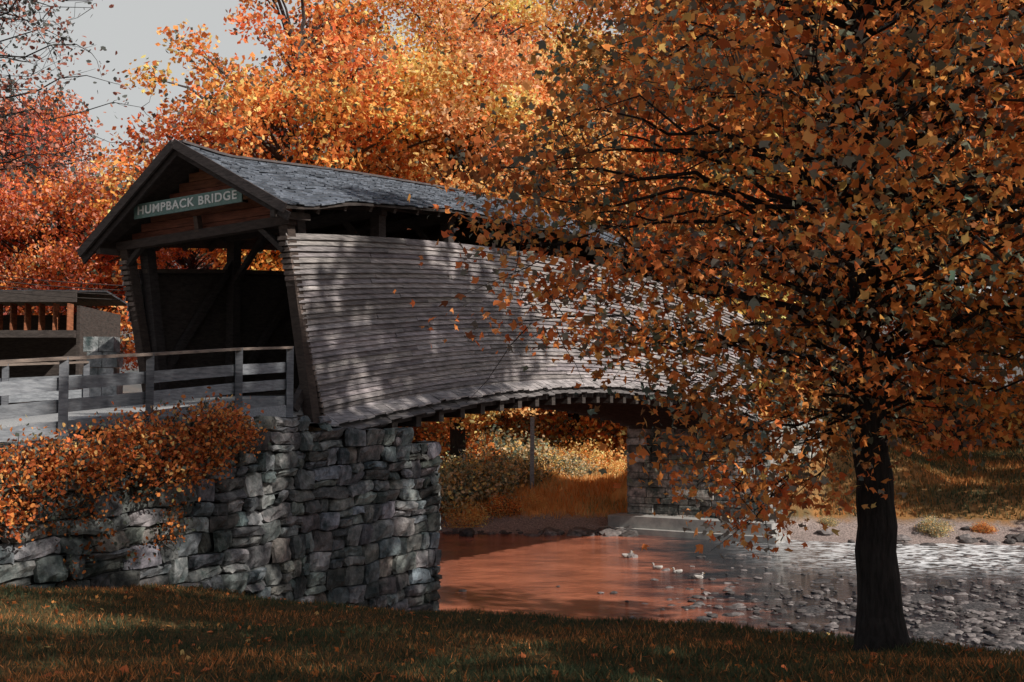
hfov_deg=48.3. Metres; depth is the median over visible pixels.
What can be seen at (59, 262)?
red maple tree
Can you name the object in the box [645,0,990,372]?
maple tree
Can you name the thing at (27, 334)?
brown shed
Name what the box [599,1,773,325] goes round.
maple tree
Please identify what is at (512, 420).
shrub
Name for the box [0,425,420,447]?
embankment
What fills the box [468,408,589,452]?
shrub
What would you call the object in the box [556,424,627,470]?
shrub
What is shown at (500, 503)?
shrub
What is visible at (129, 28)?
sky
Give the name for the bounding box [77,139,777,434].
covered bridge
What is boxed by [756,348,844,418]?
shrub
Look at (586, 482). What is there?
meadow grass
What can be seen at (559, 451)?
shrub
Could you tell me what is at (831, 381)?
shrub
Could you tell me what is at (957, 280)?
maple tree
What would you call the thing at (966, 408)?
shrub
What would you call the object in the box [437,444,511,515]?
shrub
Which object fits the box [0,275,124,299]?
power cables
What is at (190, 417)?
gravel shoulder
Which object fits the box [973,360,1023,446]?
shrub
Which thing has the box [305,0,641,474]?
maple tree
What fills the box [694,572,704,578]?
duck
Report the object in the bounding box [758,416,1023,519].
bank grass
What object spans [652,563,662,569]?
duck
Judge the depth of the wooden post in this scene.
54.69 m
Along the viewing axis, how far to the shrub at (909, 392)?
64.87 m
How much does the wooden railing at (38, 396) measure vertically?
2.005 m
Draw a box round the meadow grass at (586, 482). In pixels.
[446,458,627,518]
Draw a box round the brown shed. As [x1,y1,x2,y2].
[0,290,126,404]
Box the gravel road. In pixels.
[0,396,303,441]
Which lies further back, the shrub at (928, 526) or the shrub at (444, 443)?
the shrub at (444, 443)
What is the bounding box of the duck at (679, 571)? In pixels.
[671,567,682,573]
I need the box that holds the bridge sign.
[134,188,247,218]
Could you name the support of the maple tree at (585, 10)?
on the ground at (846, 527)
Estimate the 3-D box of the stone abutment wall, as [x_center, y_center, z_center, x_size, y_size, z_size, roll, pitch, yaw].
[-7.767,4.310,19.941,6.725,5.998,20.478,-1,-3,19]
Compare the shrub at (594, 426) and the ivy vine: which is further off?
the shrub at (594, 426)
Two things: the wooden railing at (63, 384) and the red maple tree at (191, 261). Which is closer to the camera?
the wooden railing at (63, 384)
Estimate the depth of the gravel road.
22.95 m
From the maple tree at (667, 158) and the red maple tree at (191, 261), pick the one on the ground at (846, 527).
the maple tree at (667, 158)
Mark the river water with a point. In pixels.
(505, 573)
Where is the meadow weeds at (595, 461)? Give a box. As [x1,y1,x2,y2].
[570,448,612,474]
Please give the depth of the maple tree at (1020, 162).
59.62 m
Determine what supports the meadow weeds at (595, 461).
on the ground at (846, 527)
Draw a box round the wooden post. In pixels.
[530,417,534,488]
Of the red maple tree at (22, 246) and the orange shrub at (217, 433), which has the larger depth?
the red maple tree at (22, 246)
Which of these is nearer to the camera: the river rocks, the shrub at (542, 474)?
the river rocks
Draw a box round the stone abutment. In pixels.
[626,410,822,522]
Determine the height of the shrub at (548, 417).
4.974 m
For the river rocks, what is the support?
on the ground at (846, 527)
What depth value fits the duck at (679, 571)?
37.87 m
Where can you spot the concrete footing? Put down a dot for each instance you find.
(658, 525)
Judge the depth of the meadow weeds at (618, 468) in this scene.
58.55 m
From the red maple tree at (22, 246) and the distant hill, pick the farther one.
the distant hill
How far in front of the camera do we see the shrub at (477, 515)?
51.02 m
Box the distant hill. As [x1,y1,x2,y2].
[19,252,1023,394]
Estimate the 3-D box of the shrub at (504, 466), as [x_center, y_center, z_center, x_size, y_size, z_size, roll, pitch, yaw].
[-0.979,6.192,54.946,5.492,2.909,5.582,0,-3,-5]
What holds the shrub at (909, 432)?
on the ground at (846, 527)
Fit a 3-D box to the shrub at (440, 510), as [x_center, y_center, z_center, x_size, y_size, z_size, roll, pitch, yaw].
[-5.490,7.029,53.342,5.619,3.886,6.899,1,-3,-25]
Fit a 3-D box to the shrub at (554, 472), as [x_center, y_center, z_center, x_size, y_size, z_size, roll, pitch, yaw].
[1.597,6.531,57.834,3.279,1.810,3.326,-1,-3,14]
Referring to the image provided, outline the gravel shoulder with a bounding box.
[113,416,342,428]
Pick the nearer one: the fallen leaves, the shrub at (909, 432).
the fallen leaves
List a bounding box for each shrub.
[0,386,274,547]
[409,423,444,443]
[412,422,448,441]
[413,418,520,468]
[427,407,569,448]
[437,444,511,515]
[439,440,547,499]
[439,504,449,520]
[440,497,493,527]
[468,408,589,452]
[470,421,574,473]
[477,488,524,518]
[489,448,565,487]
[519,410,628,458]
[522,408,584,449]
[526,431,602,468]
[535,452,571,479]
[545,446,610,477]
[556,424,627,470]
[756,344,894,428]
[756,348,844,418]
[758,355,906,432]
[817,515,838,526]
[884,368,915,420]
[887,382,1021,452]
[899,380,1005,438]
[914,515,956,536]
[968,382,1023,448]
[970,520,998,534]
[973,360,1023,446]
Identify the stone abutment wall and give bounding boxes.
[0,415,441,611]
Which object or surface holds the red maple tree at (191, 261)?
on the embankment
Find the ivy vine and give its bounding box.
[0,455,198,585]
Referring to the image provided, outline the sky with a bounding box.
[0,0,1016,295]
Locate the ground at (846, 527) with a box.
[0,407,1023,681]
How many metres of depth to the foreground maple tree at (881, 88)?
10.15 m
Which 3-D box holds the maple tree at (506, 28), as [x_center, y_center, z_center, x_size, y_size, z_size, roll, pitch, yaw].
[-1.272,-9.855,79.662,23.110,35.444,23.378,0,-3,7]
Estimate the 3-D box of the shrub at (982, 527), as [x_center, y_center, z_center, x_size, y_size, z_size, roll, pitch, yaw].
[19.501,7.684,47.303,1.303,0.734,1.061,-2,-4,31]
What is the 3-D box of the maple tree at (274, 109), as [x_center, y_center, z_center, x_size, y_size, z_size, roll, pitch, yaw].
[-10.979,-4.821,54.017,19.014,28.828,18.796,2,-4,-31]
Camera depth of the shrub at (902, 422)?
63.01 m
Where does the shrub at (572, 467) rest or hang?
on the ground at (846, 527)
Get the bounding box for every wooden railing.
[0,346,293,440]
[0,361,89,404]
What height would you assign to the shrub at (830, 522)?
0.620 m
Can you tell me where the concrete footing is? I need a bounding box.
[602,513,789,543]
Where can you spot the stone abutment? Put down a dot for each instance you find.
(642, 501)
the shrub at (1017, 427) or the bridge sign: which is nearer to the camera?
the bridge sign
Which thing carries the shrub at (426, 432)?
on the ground at (846, 527)
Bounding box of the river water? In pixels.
[437,533,1023,649]
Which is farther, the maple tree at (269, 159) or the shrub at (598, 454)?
the maple tree at (269, 159)
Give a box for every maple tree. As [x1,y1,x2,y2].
[0,81,112,313]
[0,100,187,369]
[77,0,481,352]
[94,248,242,372]
[175,127,307,268]
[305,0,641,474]
[393,0,1023,652]
[401,0,619,415]
[439,0,706,456]
[518,0,883,366]
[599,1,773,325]
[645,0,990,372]
[771,0,1023,449]
[955,17,1023,311]
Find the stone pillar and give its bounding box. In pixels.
[83,337,123,396]
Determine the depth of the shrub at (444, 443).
57.11 m
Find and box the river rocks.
[438,525,1023,652]
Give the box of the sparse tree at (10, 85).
[0,0,180,244]
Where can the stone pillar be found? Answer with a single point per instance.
(100, 346)
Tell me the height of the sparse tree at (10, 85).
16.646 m
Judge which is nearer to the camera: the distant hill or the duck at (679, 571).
the duck at (679, 571)
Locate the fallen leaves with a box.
[1,584,1019,681]
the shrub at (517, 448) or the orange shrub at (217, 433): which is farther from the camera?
the shrub at (517, 448)
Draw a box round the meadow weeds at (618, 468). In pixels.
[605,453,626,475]
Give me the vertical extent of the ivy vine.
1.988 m
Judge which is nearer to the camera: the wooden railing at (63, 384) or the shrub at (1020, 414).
the wooden railing at (63, 384)

